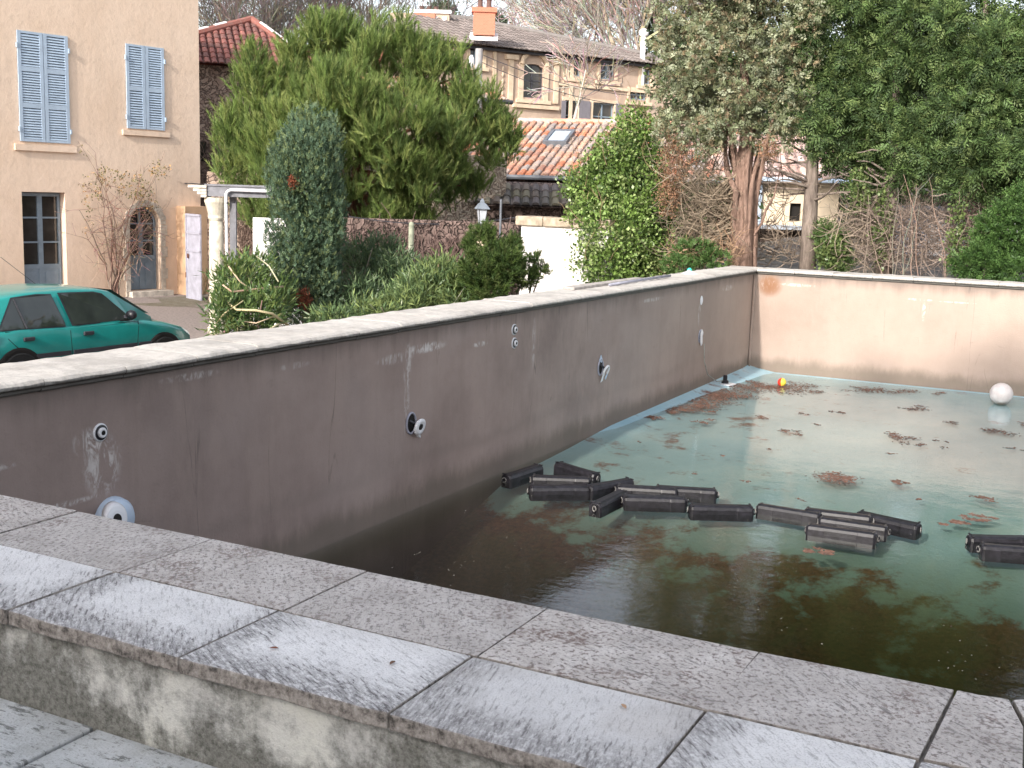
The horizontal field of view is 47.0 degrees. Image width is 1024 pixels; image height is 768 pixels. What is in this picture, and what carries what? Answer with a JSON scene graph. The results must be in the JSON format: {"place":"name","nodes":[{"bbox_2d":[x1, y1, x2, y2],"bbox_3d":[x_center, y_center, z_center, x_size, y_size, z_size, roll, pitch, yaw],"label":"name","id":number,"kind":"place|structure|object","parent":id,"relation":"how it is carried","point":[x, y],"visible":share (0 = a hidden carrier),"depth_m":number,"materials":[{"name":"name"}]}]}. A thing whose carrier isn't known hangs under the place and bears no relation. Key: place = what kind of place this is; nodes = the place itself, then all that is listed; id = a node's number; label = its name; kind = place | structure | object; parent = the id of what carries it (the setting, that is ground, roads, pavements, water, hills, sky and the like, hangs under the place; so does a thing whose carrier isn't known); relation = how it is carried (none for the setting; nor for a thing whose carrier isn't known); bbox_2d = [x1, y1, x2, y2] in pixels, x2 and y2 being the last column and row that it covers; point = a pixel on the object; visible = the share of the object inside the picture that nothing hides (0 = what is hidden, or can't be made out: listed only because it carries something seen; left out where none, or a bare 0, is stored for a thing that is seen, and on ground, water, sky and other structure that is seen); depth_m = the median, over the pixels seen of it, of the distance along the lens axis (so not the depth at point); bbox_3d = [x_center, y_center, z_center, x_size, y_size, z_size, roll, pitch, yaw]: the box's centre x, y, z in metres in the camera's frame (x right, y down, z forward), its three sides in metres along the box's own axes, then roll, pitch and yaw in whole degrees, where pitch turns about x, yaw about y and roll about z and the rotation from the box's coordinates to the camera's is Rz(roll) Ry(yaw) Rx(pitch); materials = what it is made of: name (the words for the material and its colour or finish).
{"place":"outdoors","nodes":[
{"label":"outdoors","id":0,"kind":"place"},
{"bbox_2d":[0,698,215,767],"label":"terrace","id":1,"kind":"structure","parent":0,"point":[32,738],"depth_m":2.63,"materials":[{"name":"stone"}]},
{"bbox_2d":[124,294,282,338],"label":"yard","id":2,"kind":"structure","parent":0,"point":[188,319],"depth_m":23.69,"materials":[{"name":"concrete"}]},
{"bbox_2d":[0,258,189,363],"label":"parked car","id":3,"kind":"object","parent":2,"relation":"on","point":[40,321],"visible":0.61,"depth_m":14.77,"materials":[{"name":"teal paint"}]},
{"bbox_2d":[55,142,176,294],"bbox_3d":[-8.628,-3.641,26.390,1.122,3.432,3.175,8,11,32],"label":"climbing rose","id":4,"kind":"object","parent":2,"relation":"on","point":[115,286],"visible":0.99,"depth_m":26.51,"materials":[{"name":"brown plant"}]},
{"bbox_2d":[185,213,201,300],"bbox_3d":[-7.198,-2.840,26.583,0.070,1.980,0.765,-6,12,-38],"label":"gate leaf","id":5,"kind":"object","parent":2,"relation":"on","point":[193,242],"visible":0.91,"depth_m":26.57,"materials":[{"name":"white paint"}]},
{"bbox_2d":[188,184,270,334],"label":"garden portico","id":6,"kind":"structure","parent":2,"relation":"on","point":[215,206],"depth_m":20.43,"materials":[{"name":"stone"}]},
{"bbox_2d":[224,188,306,332],"bbox_3d":[-4.151,-2.074,20.441,1.661,2.569,0.073,2,9,-1],"label":"downpipe","id":7,"kind":"object","parent":6,"relation":"attached to","point":[226,202],"visible":0.45,"depth_m":20.24,"materials":[{"name":"white plastic"}]},
{"bbox_2d":[253,217,320,324],"bbox_3d":[-4.274,-2.131,22.441,1.300,2.030,0.110,2,9,-1],"label":"white panel","id":8,"kind":"object","parent":2,"relation":"on","point":[258,228],"visible":0.2,"depth_m":22.27,"materials":[{"name":"paint"}]},
{"bbox_2d":[261,99,351,326],"bbox_3d":[-2.736,-1.883,15.664,1.190,3.808,1.273,0,9,-11],"label":"columnar cypress","id":9,"kind":"object","parent":2,"relation":"on","point":[300,163],"visible":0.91,"depth_m":15.25,"materials":[{"name":"green plant"}]},
{"bbox_2d":[408,222,413,261],"bbox_3d":[-1.677,-1.604,19.426,0.090,2.120,0.086,6,10,27],"label":"concrete post","id":10,"kind":"object","parent":2,"relation":"on","point":[411,235],"visible":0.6,"depth_m":19.26,"materials":[{"name":"concrete"}]},
{"bbox_2d":[134,112,1023,317],"bbox_3d":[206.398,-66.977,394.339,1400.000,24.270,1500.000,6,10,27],"label":"ground","id":11,"kind":"structure","parent":0,"point":[181,301],"depth_m":24.06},
{"bbox_2d":[0,0,207,297],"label":"house","id":12,"kind":"structure","parent":11,"relation":"on","point":[113,85],"depth_m":26.02,"materials":[{"name":"paint"}]},
{"bbox_2d":[16,33,65,142],"bbox_3d":[-9.912,-6.261,24.925,0.007,2.250,1.140,9,12,38],"label":"window","id":13,"kind":"structure","parent":12,"relation":"in","point":[20,33],"depth_m":24.89,"materials":[{"name":"wood"}]},
{"bbox_2d":[24,268,59,283],"bbox_3d":[-10.255,-2.235,25.656,0.031,0.550,0.850,9,12,38],"label":"door panel","id":14,"kind":"structure","parent":12,"relation":"in","point":[51,276],"depth_m":25.71,"materials":[{"name":"grey paint"}]},
{"bbox_2d":[131,259,153,289],"bbox_3d":[-8.688,-2.566,27.564,0.031,0.690,0.710,9,12,38],"label":"door panel","id":15,"kind":"structure","parent":12,"relation":"in","point":[149,263],"depth_m":27.65,"materials":[{"name":"grey paint"}]},
{"bbox_2d":[125,46,161,127],"bbox_3d":[-8.350,-6.738,26.797,0.007,1.850,0.990,9,12,38],"label":"window","id":16,"kind":"structure","parent":12,"relation":"in","point":[129,46],"depth_m":26.78,"materials":[{"name":"wood"}]},
{"bbox_2d":[193,244,304,336],"bbox_3d":[-3.167,-0.715,14.230,1.362,1.960,1.705,0,9,-14],"label":"oleander","id":17,"kind":"object","parent":11,"relation":"on","point":[258,293],"visible":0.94,"depth_m":13.87,"materials":[{"name":"green plant"}]},
{"bbox_2d":[198,0,338,38],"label":"bare tree","id":18,"kind":"object","parent":11,"relation":"on","point":[241,8],"visible":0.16,"depth_m":56.30,"materials":[{"name":"brown plant"}]},
{"bbox_2d":[199,16,338,205],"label":"pavilion","id":19,"kind":"structure","parent":11,"relation":"on","point":[217,41],"depth_m":35.66,"materials":[{"name":"ceramic"}]},
{"bbox_2d":[200,142,205,161],"bbox_3d":[-9.372,-7.024,35.601,0.250,0.581,0.030,-1,10,-19],"label":"window","id":20,"kind":"structure","parent":19,"relation":"in","point":[201,151],"depth_m":35.59,"materials":[{"name":"black glass"}]},
{"bbox_2d":[200,104,387,205],"bbox_3d":[-6.590,-6.029,36.678,8.874,5.050,0.151,-1,10,-19],"label":"bare creeper","id":21,"kind":"object","parent":19,"relation":"attached to","point":[205,155],"visible":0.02,"depth_m":35.59,"materials":[{"name":"brown plant"}]},
{"bbox_2d":[207,171,422,299],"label":"rubble wall","id":22,"kind":"structure","parent":11,"relation":"on","point":[211,177],"depth_m":26.15,"materials":[{"name":"stone"}]},
{"bbox_2d":[224,194,434,302],"bbox_3d":[-4.144,-3.160,25.437,5.299,3.140,0.154,5,10,17],"label":"bare creeper","id":23,"kind":"object","parent":22,"relation":"attached to","point":[243,241],"depth_m":25.97,"materials":[{"name":"brown plant"}]},
{"bbox_2d":[198,0,440,43],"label":"bare tree","id":24,"kind":"object","parent":11,"relation":"on","point":[293,11],"visible":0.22,"depth_m":60.02,"materials":[{"name":"brown plant"}]},
{"bbox_2d":[199,0,526,39],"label":"bare tree","id":25,"kind":"object","parent":11,"relation":"on","point":[400,3],"visible":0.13,"depth_m":74.18,"materials":[{"name":"brown plant"}]},
{"bbox_2d":[203,1,527,228],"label":"pine tree","id":26,"kind":"object","parent":11,"relation":"on","point":[371,104],"visible":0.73,"depth_m":23.44,"materials":[{"name":"green plant"}]},
{"bbox_2d":[330,227,428,318],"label":"oleander","id":27,"kind":"object","parent":11,"relation":"on","point":[362,275],"visible":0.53,"depth_m":16.41,"materials":[{"name":"green plant"}]},
{"bbox_2d":[0,266,763,577],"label":"pool wall","id":28,"kind":"structure","parent":11,"relation":"on","point":[297,440],"depth_m":8.70,"materials":[{"name":"concrete"}]},
{"bbox_2d":[93,423,107,441],"bbox_3d":[-2.241,0.265,6.423,0.040,0.102,0.102,6,10,27],"label":"inlet nozzle","id":29,"kind":"object","parent":28,"relation":"attached to","point":[100,431],"visible":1,"depth_m":6.40,"materials":[{"name":"white plastic"}]},
{"bbox_2d":[95,496,134,522],"bbox_3d":[-2.186,0.761,6.531,0.160,0.260,0.286,6,10,27],"label":"pool light","id":30,"kind":"object","parent":28,"relation":"attached to","point":[117,508],"visible":0.51,"depth_m":6.47,"materials":[{"name":"plastic"}]},
{"bbox_2d":[405,412,425,437],"bbox_3d":[-0.762,0.329,9.320,0.080,0.224,0.207,6,10,27],"label":"pool light","id":31,"kind":"object","parent":28,"relation":"attached to","point":[414,426],"visible":1,"depth_m":9.31,"materials":[{"name":"white paint"}]},
{"bbox_2d":[563,277,641,289],"bbox_3d":[1.074,-1.150,13.438,0.160,0.030,2.117,6,10,27],"label":"plank","id":32,"kind":"object","parent":28,"relation":"on","point":[587,285],"visible":0.72,"depth_m":13.04,"materials":[{"name":"wood"}]},
{"bbox_2d":[597,355,609,381],"bbox_3d":[0.990,-0.166,12.681,0.086,0.296,0.212,6,10,27],"label":"pool light","id":33,"kind":"object","parent":28,"relation":"attached to","point":[601,369],"visible":1,"depth_m":12.66,"materials":[{"name":"white paint"}]},
{"bbox_2d":[608,275,670,285],"bbox_3d":[1.551,-1.244,14.074,0.034,0.034,2.100,6,10,26],"label":"coping pipe","id":34,"kind":"object","parent":28,"relation":"on","point":[636,280],"visible":1,"depth_m":13.93,"materials":[{"name":"metal"}]},
{"bbox_2d":[748,273,755,365],"bbox_3d":[3.614,-0.938,17.732,0.036,1.462,0.060,1,9,-4],"label":"corner pipe","id":35,"kind":"object","parent":28,"relation":"attached to","point":[752,319],"visible":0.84,"depth_m":17.72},
{"bbox_2d":[294,243,477,323],"bbox_3d":[-1.357,-0.763,14.807,1.615,1.981,2.932,10,12,40],"label":"oleander","id":36,"kind":"object","parent":11,"relation":"on","point":[418,285],"visible":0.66,"depth_m":14.82,"materials":[{"name":"green plant"}]},
{"bbox_2d":[323,217,518,316],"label":"garden wall","id":37,"kind":"structure","parent":11,"relation":"on","point":[459,226],"depth_m":23.21,"materials":[{"name":"stone"}]},
{"bbox_2d":[340,203,519,308],"bbox_3d":[-2.069,-2.444,23.162,4.935,2.187,0.153,1,9,-4],"label":"bare creeper","id":38,"kind":"object","parent":37,"relation":"attached to","point":[437,240],"visible":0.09,"depth_m":23.11,"materials":[{"name":"brown plant"}]},
{"bbox_2d":[349,216,515,223],"bbox_3d":[-1.468,-3.244,23.174,3.537,0.210,0.019,-2,10,-20],"label":"coping","id":39,"kind":"object","parent":37,"relation":"attached to","point":[414,223],"visible":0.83,"depth_m":22.91,"materials":[{"name":"stone"}]},
{"bbox_2d":[390,6,451,20],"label":"house","id":40,"kind":"structure","parent":11,"relation":"on","point":[436,13],"depth_m":59.39,"materials":[{"name":"paint"}]},
{"bbox_2d":[340,154,506,220],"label":"stone wall","id":41,"kind":"structure","parent":11,"relation":"on","point":[468,210],"depth_m":28.20,"materials":[{"name":"stone"}]},
{"bbox_2d":[352,76,512,139],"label":"annexe","id":42,"kind":"structure","parent":11,"relation":"on","point":[508,101],"depth_m":43.66,"materials":[{"name":"ceramic"}]},
{"bbox_2d":[424,0,461,14],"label":"evergreen tree","id":43,"kind":"object","parent":11,"relation":"on","point":[446,8],"visible":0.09,"depth_m":90.77,"materials":[{"name":"green plant"}]},
{"bbox_2d":[469,48,482,111],"bbox_3d":[-1.288,-7.441,39.345,0.530,7.285,0.304,6,10,27],"label":"utility pole","id":44,"kind":"object","parent":11,"relation":"on","point":[478,55],"visible":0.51,"depth_m":38.71,"materials":[{"name":"concrete"}]},
{"bbox_2d":[482,62,653,108],"bbox_3d":[2.929,-10.211,40.614,8.738,1.168,0.020,-2,10,-23],"label":"power wire","id":45,"kind":"object","parent":44,"relation":"attached to","point":[555,90],"visible":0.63,"depth_m":39.95,"materials":[{"name":"metal"}]},
{"bbox_2d":[483,55,673,97],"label":"power wire","id":46,"kind":"object","parent":44,"relation":"attached to","point":[564,83],"visible":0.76,"depth_m":40.04,"materials":[{"name":"metal"}]},
{"bbox_2d":[308,0,679,118],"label":"mansion","id":47,"kind":"structure","parent":11,"relation":"on","point":[515,46],"depth_m":59.10,"materials":[{"name":"paint"}]},
{"bbox_2d":[523,64,541,98],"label":"window","id":48,"kind":"structure","parent":47,"relation":"in","point":[529,77],"depth_m":58.53,"materials":[{"name":"grey glass"}]},
{"bbox_2d":[565,100,575,118],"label":"window","id":49,"kind":"structure","parent":47,"relation":"in","point":[567,102],"depth_m":59.96,"materials":[{"name":"grey glass"}]},
{"bbox_2d":[593,102,612,118],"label":"window","id":50,"kind":"structure","parent":47,"relation":"in","point":[606,110],"depth_m":61.03,"materials":[{"name":"grey glass"}]},
{"bbox_2d":[600,63,613,79],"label":"window","id":51,"kind":"structure","parent":47,"relation":"in","point":[604,68],"depth_m":60.74,"materials":[{"name":"grey glass"}]},
{"bbox_2d":[639,28,648,84],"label":"stovepipe","id":52,"kind":"object","parent":47,"relation":"on","point":[643,33],"visible":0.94,"depth_m":61.52,"materials":[{"name":"metal"}]},
{"bbox_2d":[445,216,554,301],"bbox_3d":[-0.124,-0.936,14.948,1.440,2.365,0.963,-1,10,-15],"label":"dwarf pine","id":53,"kind":"object","parent":11,"relation":"on","point":[488,267],"visible":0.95,"depth_m":14.67,"materials":[{"name":"green plant"}]},
{"bbox_2d":[0,495,1023,767],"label":"pool wall","id":54,"kind":"structure","parent":11,"relation":"on","point":[160,639],"depth_m":2.54,"materials":[{"name":"stone"}]},
{"bbox_2d":[484,0,539,26],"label":"bare tree","id":55,"kind":"object","parent":11,"relation":"on","point":[510,20],"visible":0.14,"depth_m":119.50,"materials":[{"name":"brown plant"}]},
{"bbox_2d":[467,181,582,235],"bbox_3d":[0.477,-3.740,28.957,3.433,2.419,1.536,2,9,0],"label":"lean to","id":56,"kind":"object","parent":11,"relation":"on","point":[530,199],"visible":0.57,"depth_m":28.38,"materials":[{"name":"tile"}]},
{"bbox_2d":[461,0,633,43],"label":"bare tree","id":57,"kind":"object","parent":11,"relation":"on","point":[588,27],"visible":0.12,"depth_m":94.08,"materials":[{"name":"brown plant"}]},
{"bbox_2d":[476,0,621,41],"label":"bare tree","id":58,"kind":"object","parent":11,"relation":"on","point":[533,8],"visible":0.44,"depth_m":81.42,"materials":[{"name":"brown plant"}]},
{"bbox_2d":[515,216,624,293],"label":"white wall","id":59,"kind":"structure","parent":11,"relation":"on","point":[549,238],"depth_m":20.77,"materials":[{"name":"paint"}]},
{"bbox_2d":[516,15,638,118],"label":"birch sapling","id":60,"kind":"object","parent":11,"relation":"on","point":[584,75],"visible":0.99,"depth_m":48.53,"materials":[{"name":"brown plant"}]},
{"bbox_2d":[436,117,739,246],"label":"outbuilding","id":61,"kind":"structure","parent":11,"relation":"on","point":[547,145],"depth_m":32.12,"materials":[{"name":"tile"}]},
{"bbox_2d":[520,0,702,49],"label":"bare tree","id":62,"kind":"object","parent":11,"relation":"on","point":[632,22],"visible":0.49,"depth_m":77.23,"materials":[{"name":"brown plant"}]},
{"bbox_2d":[554,79,698,283],"bbox_3d":[1.956,-3.309,20.507,2.500,3.938,2.368,-4,11,-33],"label":"laurel bush","id":63,"kind":"object","parent":11,"relation":"on","point":[598,181],"visible":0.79,"depth_m":20.14,"materials":[{"name":"green plant"}]},
{"bbox_2d":[552,0,713,49],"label":"bare tree","id":64,"kind":"object","parent":11,"relation":"on","point":[645,24],"visible":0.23,"depth_m":79.98,"materials":[{"name":"brown plant"}]},
{"bbox_2d":[657,234,735,274],"bbox_3d":[2.981,-1.924,18.850,1.170,0.968,1.233,6,10,27],"label":"evergreen","id":65,"kind":"object","parent":11,"relation":"on","point":[675,257],"visible":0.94,"depth_m":18.82,"materials":[{"name":"green plant"}]},
{"bbox_2d":[635,0,839,272],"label":"grey conifer","id":66,"kind":"object","parent":11,"relation":"on","point":[738,209],"visible":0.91,"depth_m":19.27,"materials":[{"name":"green plant"}]},
{"bbox_2d":[717,134,850,241],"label":"cottage","id":67,"kind":"structure","parent":11,"relation":"on","point":[793,209],"depth_m":29.98,"materials":[{"name":"paint"}]},
{"bbox_2d":[789,203,800,220],"bbox_3d":[7.232,-4.403,30.159,0.274,0.445,0.040,3,9,6],"label":"window","id":68,"kind":"structure","parent":67,"relation":"in","point":[794,207],"depth_m":30.14,"materials":[{"name":"glass"}]},
{"bbox_2d":[638,0,1023,266],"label":"evergreen wood","id":69,"kind":"object","parent":11,"relation":"on","point":[731,57],"visible":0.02,"depth_m":36.39,"materials":[{"name":"green plant"}]},
{"bbox_2d":[806,213,860,271],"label":"conifer bush","id":70,"kind":"object","parent":11,"relation":"on","point":[829,227],"visible":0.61,"depth_m":19.31,"materials":[{"name":"green plant"}]},
{"bbox_2d":[759,0,919,269],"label":"green conifer","id":71,"kind":"object","parent":11,"relation":"on","point":[837,72],"visible":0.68,"depth_m":19.02,"materials":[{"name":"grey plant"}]},
{"bbox_2d":[748,267,1023,396],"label":"pool wall","id":72,"kind":"structure","parent":11,"relation":"on","point":[948,333],"depth_m":16.84,"materials":[{"name":"paint"}]},
{"bbox_2d":[757,168,1022,277],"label":"brushwood","id":73,"kind":"object","parent":11,"relation":"on","point":[862,232],"visible":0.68,"depth_m":18.80,"materials":[{"name":"brown plant"}]},
{"bbox_2d":[832,0,979,273],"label":"green conifer","id":74,"kind":"object","parent":11,"relation":"on","point":[909,147],"visible":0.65,"depth_m":18.44,"materials":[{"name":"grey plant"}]},
{"bbox_2d":[811,167,971,270],"bbox_3d":[6.035,-2.580,18.630,2.524,1.713,0.704,8,11,32],"label":"ivy","id":75,"kind":"object","parent":74,"relation":"attached to","point":[829,259],"visible":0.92,"depth_m":18.87,"materials":[{"name":"green plant"}]},
{"bbox_2d":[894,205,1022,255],"bbox_3d":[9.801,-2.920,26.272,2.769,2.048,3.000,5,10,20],"label":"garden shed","id":76,"kind":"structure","parent":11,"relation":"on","point":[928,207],"depth_m":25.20,"materials":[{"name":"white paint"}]},
{"bbox_2d":[909,0,1023,278],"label":"green conifer","id":77,"kind":"object","parent":11,"relation":"on","point":[988,116],"visible":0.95,"depth_m":17.40,"materials":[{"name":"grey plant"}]},
{"bbox_2d":[944,176,1023,281],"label":"conifer bush","id":78,"kind":"object","parent":11,"relation":"on","point":[995,252],"visible":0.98,"depth_m":17.02,"materials":[{"name":"green plant"}]},
{"bbox_2d":[198,0,1023,52],"label":"sky","id":79,"kind":"structure","parent":0,"point":[460,8],"materials":[{"name":"white"}]},
{"bbox_2d":[635,7,675,51],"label":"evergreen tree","id":80,"kind":"object","parent":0,"point":[650,30],"visible":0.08,"depth_m":82.04,"materials":[{"name":"green plant"}]},
{"bbox_2d":[400,365,1023,706],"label":"pool floor","id":81,"kind":"structure","parent":0,"point":[904,595],"depth_m":9.69,"materials":[{"name":"paint"}]},
{"bbox_2d":[720,375,735,385],"bbox_3d":[2.964,-0.055,16.322,0.259,0.130,0.232,-6,12,-39],"label":"drain fitting","id":82,"kind":"object","parent":81,"relation":"on","point":[725,382],"visible":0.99,"depth_m":16.32,"materials":[{"name":"black plastic"}]},
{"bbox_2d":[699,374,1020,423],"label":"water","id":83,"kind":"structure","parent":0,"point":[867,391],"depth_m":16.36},
{"bbox_2d":[501,463,542,488],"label":"winter float","id":84,"kind":"object","parent":83,"relation":"on","point":[515,479],"visible":0.95,"depth_m":10.57,"materials":[{"name":"black plastic"}]},
{"bbox_2d":[527,483,588,500],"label":"winter float","id":85,"kind":"object","parent":83,"relation":"on","point":[557,492],"visible":1,"depth_m":10.10,"materials":[{"name":"black plastic"}]},
{"bbox_2d":[529,473,593,483],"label":"winter float","id":86,"kind":"object","parent":83,"relation":"on","point":[547,479],"visible":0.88,"depth_m":10.38,"materials":[{"name":"black plastic"}]},
{"bbox_2d":[553,461,600,482],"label":"winter float","id":87,"kind":"object","parent":83,"relation":"on","point":[563,468],"visible":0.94,"depth_m":10.79,"materials":[{"name":"black plastic"}]},
{"bbox_2d":[589,488,626,517],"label":"winter float","id":88,"kind":"object","parent":83,"relation":"on","point":[603,506],"visible":0.92,"depth_m":9.66,"materials":[{"name":"black plastic"}]},
{"bbox_2d":[585,476,633,500],"bbox_3d":[0.850,0.912,10.306,0.573,0.127,0.122,-5,15,-39],"label":"winter float","id":89,"kind":"object","parent":83,"relation":"on","point":[596,491],"visible":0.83,"depth_m":10.20,"materials":[{"name":"black plastic"}]},
{"bbox_2d":[614,483,677,495],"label":"winter float","id":90,"kind":"object","parent":83,"relation":"on","point":[642,489],"visible":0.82,"depth_m":10.16,"materials":[{"name":"black plastic"}]},
{"bbox_2d":[621,493,688,512],"bbox_3d":[1.193,0.992,9.843,0.573,0.127,0.122,2,12,2],"label":"winter float","id":91,"kind":"object","parent":83,"relation":"on","point":[656,503],"visible":1,"depth_m":9.79,"materials":[{"name":"black plastic"}]},
{"bbox_2d":[656,484,718,503],"bbox_3d":[1.504,0.950,10.197,0.573,0.127,0.122,3,9,7],"label":"winter float","id":92,"kind":"object","parent":83,"relation":"on","point":[701,495],"visible":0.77,"depth_m":10.13,"materials":[{"name":"black plastic"}]},
{"bbox_2d":[687,502,755,521],"bbox_3d":[1.715,1.049,9.669,0.573,0.127,0.122,2,12,-3],"label":"winter float","id":93,"kind":"object","parent":83,"relation":"on","point":[721,512],"visible":1,"depth_m":9.62,"materials":[{"name":"black plastic"}]},
{"bbox_2d":[756,502,821,526],"bbox_3d":[2.258,1.070,9.607,0.573,0.127,0.122,7,5,30],"label":"winter float","id":94,"kind":"object","parent":83,"relation":"on","point":[785,515],"visible":0.84,"depth_m":9.57,"materials":[{"name":"black plastic"}]},
{"bbox_2d":[638,380,1023,554],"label":"floating leaves","id":95,"kind":"object","parent":83,"relation":"on","point":[845,478],"visible":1,"depth_m":14.05,"materials":[{"name":"brown plant"}]},
{"bbox_2d":[805,506,873,522],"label":"winter float","id":96,"kind":"object","parent":83,"relation":"on","point":[861,517],"visible":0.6,"depth_m":9.46,"materials":[{"name":"black plastic"}]},
{"bbox_2d":[804,522,879,548],"bbox_3d":[2.529,1.164,9.044,0.573,0.127,0.122,5,5,25],"label":"winter float","id":97,"kind":"object","parent":83,"relation":"on","point":[865,539],"visible":1,"depth_m":8.99,"materials":[{"name":"black plastic"}]},
{"bbox_2d":[817,515,890,541],"bbox_3d":[2.692,1.140,9.299,0.573,0.127,0.122,6,6,23],"label":"winter float","id":98,"kind":"object","parent":83,"relation":"on","point":[883,532],"visible":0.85,"depth_m":9.24,"materials":[{"name":"black plastic"}]},
{"bbox_2d":[857,509,921,539],"bbox_3d":[3.011,1.123,9.426,0.573,0.127,0.122,10,17,43],"label":"winter float","id":99,"kind":"object","parent":83,"relation":"on","point":[906,529],"visible":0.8,"depth_m":9.30,"materials":[{"name":"black plastic"}]},
{"bbox_2d":[965,533,1023,552],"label":"winter float","id":100,"kind":"object","parent":83,"relation":"on","point":[972,542],"visible":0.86,"depth_m":8.97,"materials":[{"name":"black plastic"}]},
{"bbox_2d":[976,541,1023,564],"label":"winter float","id":101,"kind":"object","parent":83,"relation":"on","point":[999,553],"visible":1,"depth_m":8.69,"materials":[{"name":"black plastic"}]},
{"bbox_2d":[989,383,1012,404],"bbox_3d":[6.434,0.131,15.483,0.292,0.292,0.289,6,10,27],"label":"float ball","id":102,"kind":"object","parent":83,"relation":"on","point":[1000,393],"visible":1,"depth_m":15.38,"materials":[{"name":"plastic"}]},
{"bbox_3d":[-0.606,-1.936,22.372,0.300,1.900,0.300,6,10,27],"label":"gate pillar","id":103,"kind":"object","parent":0,"visible":0},
{"bbox_2d":[474,198,489,224],"bbox_3d":[-0.567,-3.180,22.170,0.233,0.620,0.233,-1,10,-18],"label":"lantern","id":104,"kind":"object","parent":103,"relation":"on","point":[482,207],"visible":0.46,"depth_m":22.10,"materials":[{"name":"metal"}]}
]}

